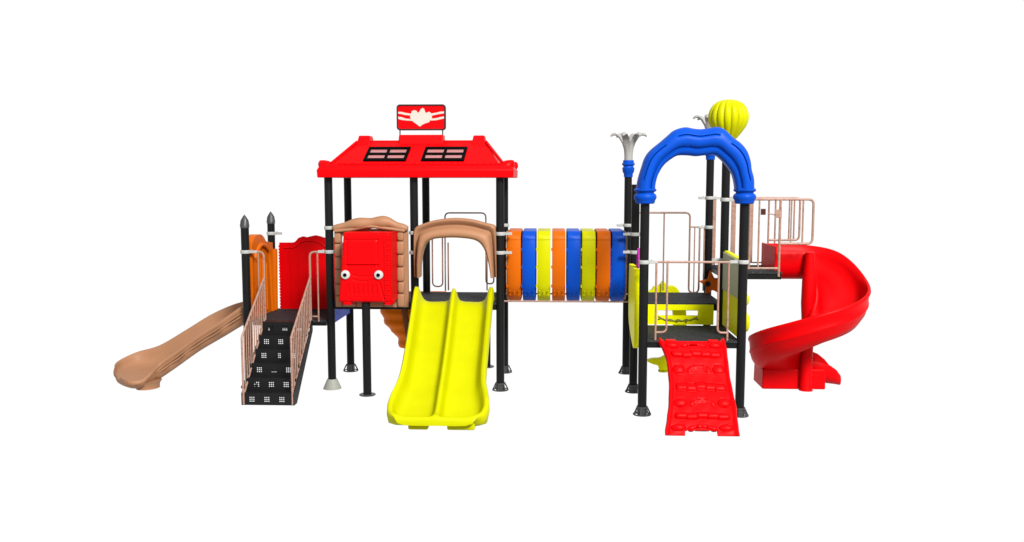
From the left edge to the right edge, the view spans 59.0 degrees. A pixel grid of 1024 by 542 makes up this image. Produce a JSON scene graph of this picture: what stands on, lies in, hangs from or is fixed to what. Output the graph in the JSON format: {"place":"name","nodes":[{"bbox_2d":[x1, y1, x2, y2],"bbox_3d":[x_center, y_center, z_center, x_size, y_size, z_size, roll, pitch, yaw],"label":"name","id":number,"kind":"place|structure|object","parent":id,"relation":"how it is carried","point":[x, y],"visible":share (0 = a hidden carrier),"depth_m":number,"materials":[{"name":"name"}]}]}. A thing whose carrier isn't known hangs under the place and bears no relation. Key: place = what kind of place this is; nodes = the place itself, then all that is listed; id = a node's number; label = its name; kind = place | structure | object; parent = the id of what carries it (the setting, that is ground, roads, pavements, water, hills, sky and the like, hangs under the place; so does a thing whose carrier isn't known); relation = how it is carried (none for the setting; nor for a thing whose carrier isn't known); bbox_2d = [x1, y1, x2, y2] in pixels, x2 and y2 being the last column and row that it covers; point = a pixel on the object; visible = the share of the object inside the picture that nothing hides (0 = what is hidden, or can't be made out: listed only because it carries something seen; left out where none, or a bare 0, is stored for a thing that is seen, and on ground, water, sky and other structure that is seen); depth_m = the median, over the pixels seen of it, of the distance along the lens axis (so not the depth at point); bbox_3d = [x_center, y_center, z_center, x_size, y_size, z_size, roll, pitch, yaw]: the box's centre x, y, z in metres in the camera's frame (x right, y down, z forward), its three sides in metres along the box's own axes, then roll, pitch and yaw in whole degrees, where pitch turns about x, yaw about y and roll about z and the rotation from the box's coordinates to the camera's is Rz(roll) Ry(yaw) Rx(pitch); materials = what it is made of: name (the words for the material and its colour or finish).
{"place":"outdoors","nodes":[
{"label":"outdoors","id":0,"kind":"place"},
{"bbox_2d":[0,187,1023,541],"bbox_3d":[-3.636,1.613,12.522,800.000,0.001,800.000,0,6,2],"label":"ground","id":1,"kind":"structure","parent":0,"point":[910,429],"depth_m":11.62,"materials":[{"name":"white"}]},
{"bbox_2d":[113,99,870,435],"bbox_3d":[-0.479,-0.282,11.921,10.519,3.926,3.835,0,6,2],"label":"playground structure","id":2,"kind":"object","parent":1,"relation":"on","point":[327,279],"visible":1,"depth_m":12.09,"materials":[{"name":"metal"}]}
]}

